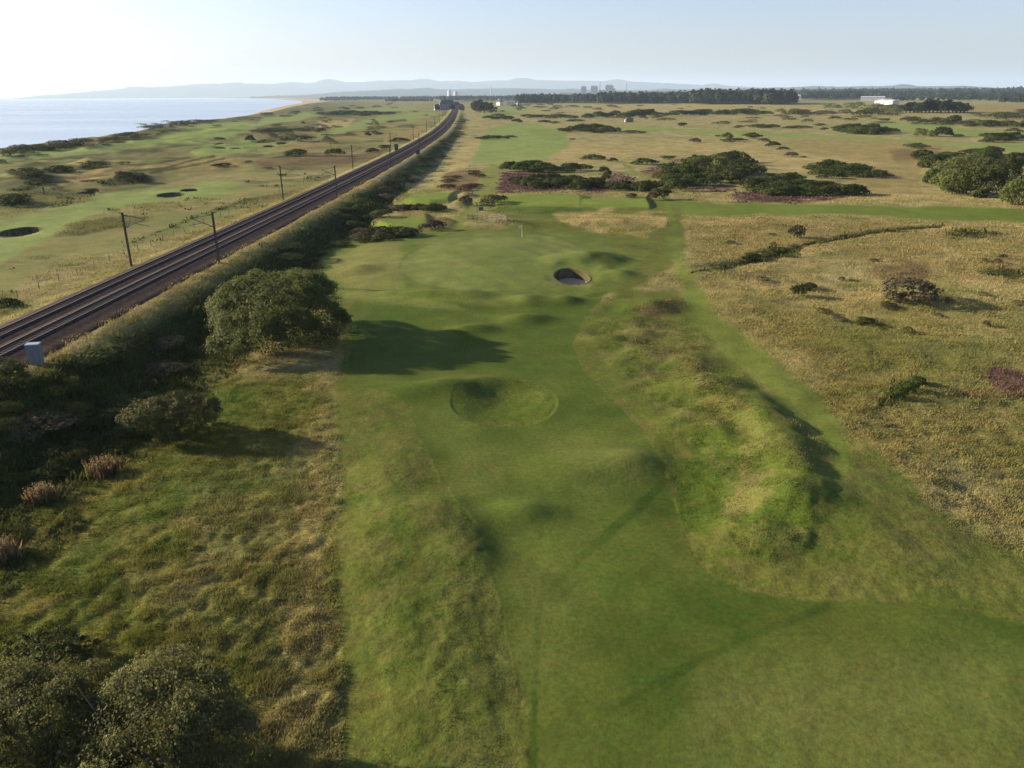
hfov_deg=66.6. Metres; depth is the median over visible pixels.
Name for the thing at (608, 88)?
industrial block
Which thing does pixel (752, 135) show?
gorse bush
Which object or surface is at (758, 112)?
green bush
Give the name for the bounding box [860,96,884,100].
white shed
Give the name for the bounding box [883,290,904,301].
brown bush
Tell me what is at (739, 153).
green bush
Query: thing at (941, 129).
gorse bush
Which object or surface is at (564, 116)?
gorse bush
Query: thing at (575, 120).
gorse bush
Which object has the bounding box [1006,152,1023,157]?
green bush
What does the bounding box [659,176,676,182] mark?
gorse bush
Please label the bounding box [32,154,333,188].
links scrub
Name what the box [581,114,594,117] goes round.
brown bush
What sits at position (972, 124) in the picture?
gorse bush
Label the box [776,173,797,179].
green bush
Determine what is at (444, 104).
house
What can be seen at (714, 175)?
gorse bush
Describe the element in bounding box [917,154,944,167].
thicket tree
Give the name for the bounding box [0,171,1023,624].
brambles
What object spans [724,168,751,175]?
gorse bush
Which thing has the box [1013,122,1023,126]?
gorse bush
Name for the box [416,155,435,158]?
gorse bush
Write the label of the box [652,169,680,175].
gorse bush
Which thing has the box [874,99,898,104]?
bright shed
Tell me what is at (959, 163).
thicket tree
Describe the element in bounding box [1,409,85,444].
brown bush
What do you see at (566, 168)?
gorse bush
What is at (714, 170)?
scrub bush
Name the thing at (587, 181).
gorse bush
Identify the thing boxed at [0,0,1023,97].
sky
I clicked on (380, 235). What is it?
gorse bush
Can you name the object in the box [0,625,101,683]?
gorse bush
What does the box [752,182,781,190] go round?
green bush
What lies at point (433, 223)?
brown bush
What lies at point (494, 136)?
gorse bush
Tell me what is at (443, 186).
russet bush
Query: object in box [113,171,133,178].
dune bush
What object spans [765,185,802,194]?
green bush
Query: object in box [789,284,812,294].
gorse bush
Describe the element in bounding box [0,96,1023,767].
ground
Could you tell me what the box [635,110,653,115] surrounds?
gorse bush
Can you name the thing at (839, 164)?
green bush
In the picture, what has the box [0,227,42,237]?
pot bunker
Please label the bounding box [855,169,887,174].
green bush
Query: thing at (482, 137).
gorse bush
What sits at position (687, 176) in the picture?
green bush
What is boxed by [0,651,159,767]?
willow bush
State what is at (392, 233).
gorse bush
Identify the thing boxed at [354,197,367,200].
green bush
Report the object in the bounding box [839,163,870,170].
green bush
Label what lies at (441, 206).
gorse bush
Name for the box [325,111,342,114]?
gorse bush
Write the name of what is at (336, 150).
green bush
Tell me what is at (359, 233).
brown bush
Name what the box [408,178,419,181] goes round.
brown bush
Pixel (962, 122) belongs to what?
gorse bush
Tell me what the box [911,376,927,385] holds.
green bush
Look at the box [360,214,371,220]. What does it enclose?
green bush
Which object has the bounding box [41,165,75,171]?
gorse bush
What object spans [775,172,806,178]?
gorse bush
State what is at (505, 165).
gorse bush
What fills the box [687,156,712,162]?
green bush
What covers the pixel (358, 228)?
brown bush
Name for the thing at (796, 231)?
brown bush
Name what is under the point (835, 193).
gorse bush
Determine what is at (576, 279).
pot bunker
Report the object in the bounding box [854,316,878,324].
gorse bush
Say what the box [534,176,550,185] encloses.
green bush
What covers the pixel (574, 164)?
green bush
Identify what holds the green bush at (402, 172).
on the ground at (630, 614)
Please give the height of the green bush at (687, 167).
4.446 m
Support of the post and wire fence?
on the ground at (630, 614)
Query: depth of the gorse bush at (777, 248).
130.67 m
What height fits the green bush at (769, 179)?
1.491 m
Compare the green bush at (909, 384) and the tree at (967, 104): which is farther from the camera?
the tree at (967, 104)
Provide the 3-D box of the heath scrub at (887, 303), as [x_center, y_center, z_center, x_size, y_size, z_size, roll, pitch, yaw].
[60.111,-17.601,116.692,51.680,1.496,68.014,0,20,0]
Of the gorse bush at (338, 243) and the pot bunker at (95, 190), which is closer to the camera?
the gorse bush at (338, 243)
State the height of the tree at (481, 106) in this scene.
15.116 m
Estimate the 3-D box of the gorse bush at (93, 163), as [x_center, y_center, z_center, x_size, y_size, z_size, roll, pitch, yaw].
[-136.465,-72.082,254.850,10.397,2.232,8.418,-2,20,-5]
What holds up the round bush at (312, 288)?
on the ground at (630, 614)
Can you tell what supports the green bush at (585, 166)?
on the ground at (630, 614)
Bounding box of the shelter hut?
[624,118,632,121]
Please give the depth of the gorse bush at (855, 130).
481.62 m
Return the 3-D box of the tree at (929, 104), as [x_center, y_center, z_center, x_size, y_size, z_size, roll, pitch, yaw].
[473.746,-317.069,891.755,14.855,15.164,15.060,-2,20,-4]
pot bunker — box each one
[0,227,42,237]
[79,192,97,194]
[86,189,100,191]
[156,192,184,197]
[180,189,197,191]
[553,268,591,284]
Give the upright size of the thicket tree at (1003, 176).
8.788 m
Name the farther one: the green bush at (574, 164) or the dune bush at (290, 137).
the dune bush at (290, 137)
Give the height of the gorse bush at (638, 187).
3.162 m
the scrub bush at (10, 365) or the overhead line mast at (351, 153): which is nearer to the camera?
the scrub bush at (10, 365)
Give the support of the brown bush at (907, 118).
on the ground at (630, 614)
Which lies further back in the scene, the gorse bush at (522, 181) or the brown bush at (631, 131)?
the brown bush at (631, 131)
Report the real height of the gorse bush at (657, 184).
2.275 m
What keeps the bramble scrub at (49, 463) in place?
on the ground at (630, 614)
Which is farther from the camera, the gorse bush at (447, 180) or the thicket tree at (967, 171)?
the gorse bush at (447, 180)
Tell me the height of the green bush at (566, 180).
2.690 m
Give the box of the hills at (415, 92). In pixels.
[250,84,990,97]
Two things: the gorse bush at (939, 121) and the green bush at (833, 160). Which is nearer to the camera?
the green bush at (833, 160)
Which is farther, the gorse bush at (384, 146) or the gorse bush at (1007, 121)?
the gorse bush at (1007, 121)
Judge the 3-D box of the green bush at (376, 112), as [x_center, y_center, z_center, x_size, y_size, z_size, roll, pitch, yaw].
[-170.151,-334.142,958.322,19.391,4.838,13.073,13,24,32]
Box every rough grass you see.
[0,179,1023,406]
[0,355,1023,767]
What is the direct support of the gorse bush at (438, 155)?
on the ground at (630, 614)
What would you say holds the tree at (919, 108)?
on the ground at (630, 614)
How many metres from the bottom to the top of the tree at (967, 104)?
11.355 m
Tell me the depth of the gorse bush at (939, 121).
608.51 m
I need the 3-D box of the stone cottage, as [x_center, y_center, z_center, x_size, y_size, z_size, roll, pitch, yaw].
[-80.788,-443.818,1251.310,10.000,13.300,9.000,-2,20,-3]
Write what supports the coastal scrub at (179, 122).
on the ground at (630, 614)
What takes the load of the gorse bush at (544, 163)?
on the ground at (630, 614)
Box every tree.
[472,100,484,111]
[477,102,488,112]
[486,102,497,111]
[896,103,910,112]
[904,102,918,112]
[905,102,920,112]
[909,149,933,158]
[912,102,929,112]
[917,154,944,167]
[918,100,932,112]
[922,168,942,182]
[924,99,938,112]
[928,168,962,189]
[929,155,978,171]
[933,101,943,112]
[938,100,952,112]
[940,163,991,194]
[942,99,956,112]
[944,178,971,192]
[950,103,969,112]
[963,103,975,111]
[965,156,999,174]
[967,163,1010,196]
[970,188,988,197]
[983,145,1004,152]
[992,157,1023,182]
[998,177,1023,204]
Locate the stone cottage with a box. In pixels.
[459,103,464,109]
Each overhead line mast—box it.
[118,212,149,267]
[189,212,221,263]
[278,166,295,199]
[321,166,338,197]
[351,145,360,167]
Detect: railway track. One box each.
[0,113,450,338]
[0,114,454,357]
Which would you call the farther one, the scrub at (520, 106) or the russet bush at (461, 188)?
the scrub at (520, 106)
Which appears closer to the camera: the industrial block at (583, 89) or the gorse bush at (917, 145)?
the gorse bush at (917, 145)
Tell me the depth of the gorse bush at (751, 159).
286.99 m
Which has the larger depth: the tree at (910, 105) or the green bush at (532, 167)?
the tree at (910, 105)
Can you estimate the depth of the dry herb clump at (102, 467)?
55.43 m
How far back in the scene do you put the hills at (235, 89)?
23531.82 m
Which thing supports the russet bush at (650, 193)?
on the ground at (630, 614)
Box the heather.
[495,160,842,203]
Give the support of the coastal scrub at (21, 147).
on the ground at (630, 614)
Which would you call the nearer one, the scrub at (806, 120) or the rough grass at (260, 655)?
the rough grass at (260, 655)
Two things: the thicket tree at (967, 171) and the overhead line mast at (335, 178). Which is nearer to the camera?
the overhead line mast at (335, 178)
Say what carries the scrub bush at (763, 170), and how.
on the ground at (630, 614)
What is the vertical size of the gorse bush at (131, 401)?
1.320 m
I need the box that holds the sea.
[0,98,301,147]
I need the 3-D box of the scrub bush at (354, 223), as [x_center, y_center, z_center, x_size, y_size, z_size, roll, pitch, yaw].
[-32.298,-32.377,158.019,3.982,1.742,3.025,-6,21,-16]
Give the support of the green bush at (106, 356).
on the ground at (630, 614)
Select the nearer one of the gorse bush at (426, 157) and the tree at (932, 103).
the gorse bush at (426, 157)
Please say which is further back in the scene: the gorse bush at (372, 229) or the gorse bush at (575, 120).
the gorse bush at (575, 120)
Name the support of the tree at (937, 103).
on the ground at (630, 614)
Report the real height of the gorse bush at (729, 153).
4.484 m
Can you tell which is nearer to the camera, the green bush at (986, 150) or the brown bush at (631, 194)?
the brown bush at (631, 194)
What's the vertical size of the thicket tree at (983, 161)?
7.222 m
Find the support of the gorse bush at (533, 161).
on the ground at (630, 614)
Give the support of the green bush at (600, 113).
on the ground at (630, 614)
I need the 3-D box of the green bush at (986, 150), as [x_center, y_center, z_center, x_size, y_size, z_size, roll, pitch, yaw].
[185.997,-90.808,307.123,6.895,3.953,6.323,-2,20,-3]
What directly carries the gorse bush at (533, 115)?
on the ground at (630, 614)
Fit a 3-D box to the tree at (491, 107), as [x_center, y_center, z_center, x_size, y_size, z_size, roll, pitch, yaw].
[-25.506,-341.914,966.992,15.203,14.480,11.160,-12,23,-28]
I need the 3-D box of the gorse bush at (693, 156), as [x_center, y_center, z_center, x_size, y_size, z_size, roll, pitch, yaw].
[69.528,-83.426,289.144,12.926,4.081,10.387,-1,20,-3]
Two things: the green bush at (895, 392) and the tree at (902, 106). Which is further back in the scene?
the tree at (902, 106)
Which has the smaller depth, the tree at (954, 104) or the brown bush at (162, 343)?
the brown bush at (162, 343)
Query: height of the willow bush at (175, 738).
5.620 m
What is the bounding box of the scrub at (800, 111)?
[775,108,904,115]
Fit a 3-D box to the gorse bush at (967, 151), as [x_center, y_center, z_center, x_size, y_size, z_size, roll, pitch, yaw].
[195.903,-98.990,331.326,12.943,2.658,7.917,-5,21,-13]
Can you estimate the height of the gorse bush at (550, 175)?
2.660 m
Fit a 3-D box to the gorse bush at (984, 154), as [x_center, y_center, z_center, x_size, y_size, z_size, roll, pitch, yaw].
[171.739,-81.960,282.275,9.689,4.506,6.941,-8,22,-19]
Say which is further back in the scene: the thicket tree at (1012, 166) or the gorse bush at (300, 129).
the gorse bush at (300, 129)
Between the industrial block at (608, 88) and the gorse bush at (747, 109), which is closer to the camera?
the gorse bush at (747, 109)
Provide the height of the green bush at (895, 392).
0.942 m
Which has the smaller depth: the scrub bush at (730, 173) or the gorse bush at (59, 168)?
the scrub bush at (730, 173)
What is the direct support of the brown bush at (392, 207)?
on the ground at (630, 614)
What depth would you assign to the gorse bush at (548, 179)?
220.94 m
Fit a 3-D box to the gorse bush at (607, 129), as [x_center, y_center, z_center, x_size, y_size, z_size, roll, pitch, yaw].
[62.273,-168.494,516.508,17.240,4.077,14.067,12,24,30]
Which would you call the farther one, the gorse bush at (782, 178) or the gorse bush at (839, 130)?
the gorse bush at (839, 130)
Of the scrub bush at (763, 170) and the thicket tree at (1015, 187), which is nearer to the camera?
the thicket tree at (1015, 187)
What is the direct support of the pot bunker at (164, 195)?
on the ground at (630, 614)
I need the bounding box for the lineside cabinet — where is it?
[24,342,43,364]
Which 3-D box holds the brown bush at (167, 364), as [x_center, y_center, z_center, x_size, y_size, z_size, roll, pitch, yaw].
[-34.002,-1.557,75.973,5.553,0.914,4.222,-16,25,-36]
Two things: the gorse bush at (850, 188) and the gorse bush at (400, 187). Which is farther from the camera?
the gorse bush at (400, 187)
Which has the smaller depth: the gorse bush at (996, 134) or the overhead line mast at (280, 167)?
the overhead line mast at (280, 167)
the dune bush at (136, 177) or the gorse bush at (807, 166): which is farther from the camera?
the gorse bush at (807, 166)
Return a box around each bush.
[0,193,33,201]
[0,297,23,308]
[0,356,31,389]
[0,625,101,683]
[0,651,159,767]
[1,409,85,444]
[5,167,44,174]
[22,178,51,183]
[36,642,270,767]
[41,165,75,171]
[65,348,117,367]
[77,160,111,167]
[103,421,148,437]
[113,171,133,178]
[114,391,186,423]
[115,389,223,443]
[131,174,146,179]
[137,360,191,379]
[151,333,183,349]
[202,267,353,357]
[244,135,255,140]
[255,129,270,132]
[271,241,306,249]
[275,129,295,131]
[275,252,303,259]
[280,135,314,140]
[284,149,306,155]
[293,128,310,130]
[313,128,326,131]
[324,148,346,153]
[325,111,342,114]
[327,240,353,247]
[338,110,353,114]
[339,207,355,210]
[343,221,361,227]
[350,227,366,231]
[350,230,375,238]
[352,111,370,115]
[352,204,363,210]
[352,234,377,242]
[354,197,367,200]
[355,193,368,197]
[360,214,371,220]
[361,226,393,233]
[365,147,378,151]
[367,111,380,113]
[369,232,394,241]
[370,209,391,216]
[375,229,390,237]
[377,193,394,198]
[378,145,388,148]
[378,186,392,191]
[383,226,402,231]
[388,137,409,141]
[388,204,408,211]
[388,230,408,236]
[390,185,407,189]
[394,228,415,237]
[396,227,422,234]
[398,171,412,174]
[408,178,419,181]
[409,161,428,165]
[410,203,424,209]
[413,171,428,173]
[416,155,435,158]
[420,206,443,210]
[421,219,446,227]
[423,203,446,208]
[432,154,446,156]
[436,184,455,187]
[439,179,458,182]
[441,176,458,178]
[455,186,473,189]
[458,195,472,202]
[474,137,491,138]
[478,194,507,203]
[489,135,500,138]
[498,161,518,169]
[505,177,524,183]
[511,161,531,170]
[517,176,537,185]
[521,164,543,170]
[525,160,541,163]
[525,173,544,180]
[527,114,541,117]
[527,180,550,187]
[531,161,555,171]
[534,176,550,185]
[538,165,562,171]
[543,177,558,185]
[544,174,558,177]
[547,176,570,184]
[553,166,575,171]
[556,114,571,117]
[557,128,571,130]
[561,162,581,169]
[564,182,588,188]
[565,126,583,130]
[566,119,584,120]
[572,164,593,169]
[573,179,594,187]
[576,123,593,127]
[576,128,594,131]
[580,154,604,158]
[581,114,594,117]
[587,177,605,180]
[588,180,606,186]
[592,127,617,132]
[593,111,608,117]
[597,166,608,171]
[601,169,611,178]
[602,181,618,187]
[609,183,629,189]
[614,113,635,116]
[619,180,634,184]
[620,130,637,132]
[624,110,639,116]
[625,193,636,197]
[628,183,651,190]
[629,157,659,163]
[633,180,656,191]
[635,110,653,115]
[644,180,662,187]
[647,191,658,197]
[649,172,683,178]
[651,188,672,198]
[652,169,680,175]
[656,162,680,171]
[657,177,699,188]
[659,155,675,159]
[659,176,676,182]
[661,112,678,114]
[665,178,695,189]
[668,110,687,114]
[677,161,710,167]
[677,164,706,174]
[679,174,705,182]
[680,154,715,162]
[681,110,696,114]
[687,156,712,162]
[688,138,701,141]
[689,177,723,183]
[693,109,707,115]
[696,168,722,175]
[698,164,720,167]
[703,165,734,173]
[706,173,744,180]
[710,151,742,159]
[711,111,732,114]
[711,156,729,165]
[713,170,745,181]
[715,154,734,158]
[720,138,748,141]
[721,132,733,137]
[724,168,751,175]
[728,150,749,159]
[731,109,745,113]
[735,177,766,186]
[738,108,753,112]
[739,156,758,163]
[741,186,765,191]
[742,132,762,137]
[743,163,767,172]
[744,165,762,172]
[744,252,762,259]
[745,124,772,127]
[746,110,765,113]
[749,177,779,181]
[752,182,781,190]
[753,182,798,191]
[757,186,799,194]
[764,141,780,145]
[764,176,793,181]
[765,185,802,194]
[767,247,790,251]
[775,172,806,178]
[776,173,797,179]
[781,125,812,127]
[783,151,798,155]
[783,180,801,185]
[788,224,805,237]
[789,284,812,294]
[790,189,824,194]
[793,179,813,184]
[798,181,836,185]
[802,165,825,170]
[802,185,831,193]
[802,282,816,288]
[806,165,838,171]
[807,168,842,173]
[808,160,836,167]
[815,171,847,177]
[819,184,845,192]
[821,163,847,167]
[822,159,840,162]
[825,167,860,174]
[825,183,864,193]
[827,190,855,195]
[829,126,847,129]
[832,127,845,131]
[834,170,867,174]
[837,184,871,193]
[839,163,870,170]
[842,124,868,130]
[845,126,866,132]
[846,127,874,133]
[848,162,874,169]
[853,170,894,176]
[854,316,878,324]
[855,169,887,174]
[862,127,890,134]
[863,123,879,126]
[878,276,943,300]
[881,127,900,131]
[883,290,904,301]
[884,388,909,399]
[892,381,919,392]
[899,116,921,121]
[903,142,930,147]
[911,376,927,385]
[913,128,928,134]
[925,130,937,136]
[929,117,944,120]
[932,120,949,122]
[934,126,951,134]
[942,152,966,156]
[943,115,961,122]
[955,120,975,123]
[958,148,975,153]
[962,123,986,125]
[971,148,992,154]
[971,152,1001,159]
[976,119,999,126]
[976,149,991,155]
[977,135,1015,141]
[977,151,1001,156]
[978,132,1014,139]
[1000,120,1018,122]
[1000,122,1014,125]
[1001,157,1023,167]
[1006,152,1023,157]
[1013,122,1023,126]
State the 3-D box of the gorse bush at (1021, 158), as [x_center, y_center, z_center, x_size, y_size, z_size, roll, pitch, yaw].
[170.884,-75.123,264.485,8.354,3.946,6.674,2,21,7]
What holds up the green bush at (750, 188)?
on the ground at (630, 614)
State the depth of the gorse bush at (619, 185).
212.66 m
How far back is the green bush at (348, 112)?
942.29 m
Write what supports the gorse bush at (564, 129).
on the ground at (630, 614)
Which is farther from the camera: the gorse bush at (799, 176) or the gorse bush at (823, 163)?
the gorse bush at (823, 163)
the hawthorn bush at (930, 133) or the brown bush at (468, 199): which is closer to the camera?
the brown bush at (468, 199)
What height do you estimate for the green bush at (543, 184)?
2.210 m
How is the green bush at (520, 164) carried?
on the ground at (630, 614)
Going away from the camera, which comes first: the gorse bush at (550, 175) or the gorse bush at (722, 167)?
the gorse bush at (550, 175)
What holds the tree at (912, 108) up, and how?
on the ground at (630, 614)
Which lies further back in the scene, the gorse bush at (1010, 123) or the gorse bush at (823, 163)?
the gorse bush at (1010, 123)
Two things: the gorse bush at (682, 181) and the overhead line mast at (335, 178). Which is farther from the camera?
the gorse bush at (682, 181)
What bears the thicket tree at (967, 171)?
on the ground at (630, 614)
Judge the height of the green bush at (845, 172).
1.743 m
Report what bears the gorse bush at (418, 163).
on the ground at (630, 614)
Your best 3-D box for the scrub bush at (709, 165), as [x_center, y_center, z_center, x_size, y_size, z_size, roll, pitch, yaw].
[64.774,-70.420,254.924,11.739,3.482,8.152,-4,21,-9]
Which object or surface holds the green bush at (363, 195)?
on the ground at (630, 614)
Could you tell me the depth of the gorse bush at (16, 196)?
175.50 m
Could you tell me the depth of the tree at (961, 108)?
874.95 m
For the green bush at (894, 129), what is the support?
on the ground at (630, 614)
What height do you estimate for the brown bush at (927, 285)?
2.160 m
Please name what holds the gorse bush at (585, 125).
on the ground at (630, 614)
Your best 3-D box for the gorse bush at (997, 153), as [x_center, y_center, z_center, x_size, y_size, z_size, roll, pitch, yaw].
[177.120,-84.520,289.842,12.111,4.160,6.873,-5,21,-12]
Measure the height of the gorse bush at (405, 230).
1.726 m
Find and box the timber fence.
[468,214,506,219]
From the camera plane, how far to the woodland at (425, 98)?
3742.90 m
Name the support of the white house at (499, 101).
on the ground at (630, 614)
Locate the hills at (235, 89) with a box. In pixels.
[12,78,757,98]
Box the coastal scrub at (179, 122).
[137,119,215,128]
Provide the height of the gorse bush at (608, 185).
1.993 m
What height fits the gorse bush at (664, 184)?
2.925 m
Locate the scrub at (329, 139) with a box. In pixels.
[257,111,427,142]
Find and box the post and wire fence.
[6,137,406,296]
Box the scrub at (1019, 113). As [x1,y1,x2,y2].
[974,109,1023,118]
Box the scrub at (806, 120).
[501,103,1023,131]
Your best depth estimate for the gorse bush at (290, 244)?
127.10 m
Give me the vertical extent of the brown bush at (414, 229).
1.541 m
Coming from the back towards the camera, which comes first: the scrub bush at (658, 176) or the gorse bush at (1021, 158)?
the gorse bush at (1021, 158)
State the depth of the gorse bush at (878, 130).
474.49 m
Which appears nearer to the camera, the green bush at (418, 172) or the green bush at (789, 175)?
the green bush at (789, 175)
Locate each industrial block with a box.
[581,86,586,93]
[591,86,597,93]
[605,85,614,92]
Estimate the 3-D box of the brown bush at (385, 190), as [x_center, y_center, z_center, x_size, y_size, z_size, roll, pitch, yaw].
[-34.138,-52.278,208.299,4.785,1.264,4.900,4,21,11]
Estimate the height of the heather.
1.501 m
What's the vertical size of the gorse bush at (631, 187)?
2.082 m
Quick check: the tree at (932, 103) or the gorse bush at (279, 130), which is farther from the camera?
the tree at (932, 103)
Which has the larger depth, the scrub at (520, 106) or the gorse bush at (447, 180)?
the scrub at (520, 106)
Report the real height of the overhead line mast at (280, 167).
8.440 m
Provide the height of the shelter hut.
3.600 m
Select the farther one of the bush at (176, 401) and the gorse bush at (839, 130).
the gorse bush at (839, 130)
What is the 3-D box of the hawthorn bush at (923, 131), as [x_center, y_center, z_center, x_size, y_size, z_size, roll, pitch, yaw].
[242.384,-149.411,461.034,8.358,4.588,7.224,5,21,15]
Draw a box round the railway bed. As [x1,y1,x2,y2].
[0,109,457,377]
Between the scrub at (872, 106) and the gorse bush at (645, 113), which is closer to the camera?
the gorse bush at (645, 113)
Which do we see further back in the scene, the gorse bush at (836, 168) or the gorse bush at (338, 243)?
the gorse bush at (836, 168)
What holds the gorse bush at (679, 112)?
on the ground at (630, 614)
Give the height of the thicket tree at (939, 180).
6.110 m
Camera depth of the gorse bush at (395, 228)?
146.28 m
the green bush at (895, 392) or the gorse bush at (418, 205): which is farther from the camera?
the gorse bush at (418, 205)
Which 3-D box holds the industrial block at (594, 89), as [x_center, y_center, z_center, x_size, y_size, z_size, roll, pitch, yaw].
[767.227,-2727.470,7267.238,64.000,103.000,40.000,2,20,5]
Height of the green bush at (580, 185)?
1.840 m
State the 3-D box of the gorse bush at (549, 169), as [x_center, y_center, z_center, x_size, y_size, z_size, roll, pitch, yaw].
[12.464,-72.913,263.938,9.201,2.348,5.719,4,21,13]
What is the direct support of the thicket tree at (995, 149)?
on the ground at (630, 614)
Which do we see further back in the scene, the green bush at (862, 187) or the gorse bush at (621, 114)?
the gorse bush at (621, 114)
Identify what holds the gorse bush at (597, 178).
on the ground at (630, 614)
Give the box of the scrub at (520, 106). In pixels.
[509,103,617,109]
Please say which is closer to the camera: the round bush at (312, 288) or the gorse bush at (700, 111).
the round bush at (312, 288)
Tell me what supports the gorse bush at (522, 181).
on the ground at (630, 614)
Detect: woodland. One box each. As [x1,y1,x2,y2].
[319,95,514,101]
[514,87,798,102]
[792,86,1023,101]
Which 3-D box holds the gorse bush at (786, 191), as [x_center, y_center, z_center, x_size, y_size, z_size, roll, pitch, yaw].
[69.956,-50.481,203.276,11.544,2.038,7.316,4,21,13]
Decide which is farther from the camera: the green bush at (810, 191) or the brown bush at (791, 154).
the brown bush at (791, 154)
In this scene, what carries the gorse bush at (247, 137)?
on the ground at (630, 614)
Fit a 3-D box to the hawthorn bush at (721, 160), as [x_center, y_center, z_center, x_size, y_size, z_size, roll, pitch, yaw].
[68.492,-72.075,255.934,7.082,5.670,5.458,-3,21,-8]
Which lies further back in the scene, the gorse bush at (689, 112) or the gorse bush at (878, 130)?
the gorse bush at (689, 112)
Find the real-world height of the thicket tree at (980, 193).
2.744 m
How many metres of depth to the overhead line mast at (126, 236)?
107.13 m
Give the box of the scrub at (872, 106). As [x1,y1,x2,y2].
[824,102,899,109]
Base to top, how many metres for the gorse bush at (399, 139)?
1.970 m
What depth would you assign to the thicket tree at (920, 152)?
302.04 m
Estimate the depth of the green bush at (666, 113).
833.46 m
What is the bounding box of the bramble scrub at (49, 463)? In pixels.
[0,376,151,487]
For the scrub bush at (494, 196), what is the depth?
184.43 m
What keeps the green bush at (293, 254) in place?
on the ground at (630, 614)
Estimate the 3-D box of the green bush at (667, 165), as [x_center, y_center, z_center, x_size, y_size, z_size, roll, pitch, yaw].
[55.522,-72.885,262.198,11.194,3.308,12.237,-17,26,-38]
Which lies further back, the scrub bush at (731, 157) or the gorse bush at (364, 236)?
the scrub bush at (731, 157)
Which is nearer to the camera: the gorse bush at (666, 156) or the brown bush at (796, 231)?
the brown bush at (796, 231)
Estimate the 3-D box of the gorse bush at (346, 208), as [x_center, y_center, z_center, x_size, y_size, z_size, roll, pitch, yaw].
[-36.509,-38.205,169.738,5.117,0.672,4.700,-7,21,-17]
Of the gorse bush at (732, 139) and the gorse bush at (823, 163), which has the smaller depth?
the gorse bush at (823, 163)
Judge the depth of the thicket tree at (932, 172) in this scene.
226.22 m
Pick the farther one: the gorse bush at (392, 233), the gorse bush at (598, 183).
the gorse bush at (598, 183)
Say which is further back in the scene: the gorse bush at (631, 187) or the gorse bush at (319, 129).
the gorse bush at (319, 129)
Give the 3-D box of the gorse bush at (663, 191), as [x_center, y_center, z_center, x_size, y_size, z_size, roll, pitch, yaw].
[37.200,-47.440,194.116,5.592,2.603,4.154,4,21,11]
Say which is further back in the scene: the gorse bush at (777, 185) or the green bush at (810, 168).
the green bush at (810, 168)
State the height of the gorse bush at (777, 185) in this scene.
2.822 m
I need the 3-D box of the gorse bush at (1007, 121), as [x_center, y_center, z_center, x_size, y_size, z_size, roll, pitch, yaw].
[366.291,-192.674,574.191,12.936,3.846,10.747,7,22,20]
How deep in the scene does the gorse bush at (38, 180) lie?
205.95 m
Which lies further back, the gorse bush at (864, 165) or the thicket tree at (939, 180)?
the gorse bush at (864, 165)
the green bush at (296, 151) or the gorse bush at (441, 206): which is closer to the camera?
the gorse bush at (441, 206)
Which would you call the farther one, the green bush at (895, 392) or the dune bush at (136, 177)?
the dune bush at (136, 177)
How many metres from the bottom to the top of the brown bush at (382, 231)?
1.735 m
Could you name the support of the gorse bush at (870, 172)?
on the ground at (630, 614)
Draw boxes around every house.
[434,100,459,109]
[496,99,502,104]
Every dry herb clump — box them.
[0,532,24,564]
[20,481,58,505]
[81,453,131,479]
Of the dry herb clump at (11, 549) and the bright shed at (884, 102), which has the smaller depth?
the dry herb clump at (11, 549)
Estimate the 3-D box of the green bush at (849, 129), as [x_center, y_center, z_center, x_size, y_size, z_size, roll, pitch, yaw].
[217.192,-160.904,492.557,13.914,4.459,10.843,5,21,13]
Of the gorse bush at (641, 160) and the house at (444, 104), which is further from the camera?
the house at (444, 104)
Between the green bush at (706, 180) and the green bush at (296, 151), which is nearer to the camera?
the green bush at (706, 180)
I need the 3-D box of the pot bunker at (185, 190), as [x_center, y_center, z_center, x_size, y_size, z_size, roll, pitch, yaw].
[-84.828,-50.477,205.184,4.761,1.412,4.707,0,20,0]
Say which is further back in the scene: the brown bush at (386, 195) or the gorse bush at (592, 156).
the gorse bush at (592, 156)
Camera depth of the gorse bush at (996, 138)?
400.08 m
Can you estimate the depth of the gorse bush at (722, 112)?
852.26 m
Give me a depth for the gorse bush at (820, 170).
253.05 m
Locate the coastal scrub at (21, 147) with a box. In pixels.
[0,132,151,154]
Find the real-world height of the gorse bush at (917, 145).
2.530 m
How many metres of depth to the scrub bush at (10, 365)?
63.33 m
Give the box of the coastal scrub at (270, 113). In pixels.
[260,103,397,116]
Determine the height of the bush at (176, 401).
4.279 m
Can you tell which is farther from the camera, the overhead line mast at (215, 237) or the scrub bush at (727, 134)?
the scrub bush at (727, 134)
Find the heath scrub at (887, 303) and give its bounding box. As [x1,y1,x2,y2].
[723,228,1023,334]

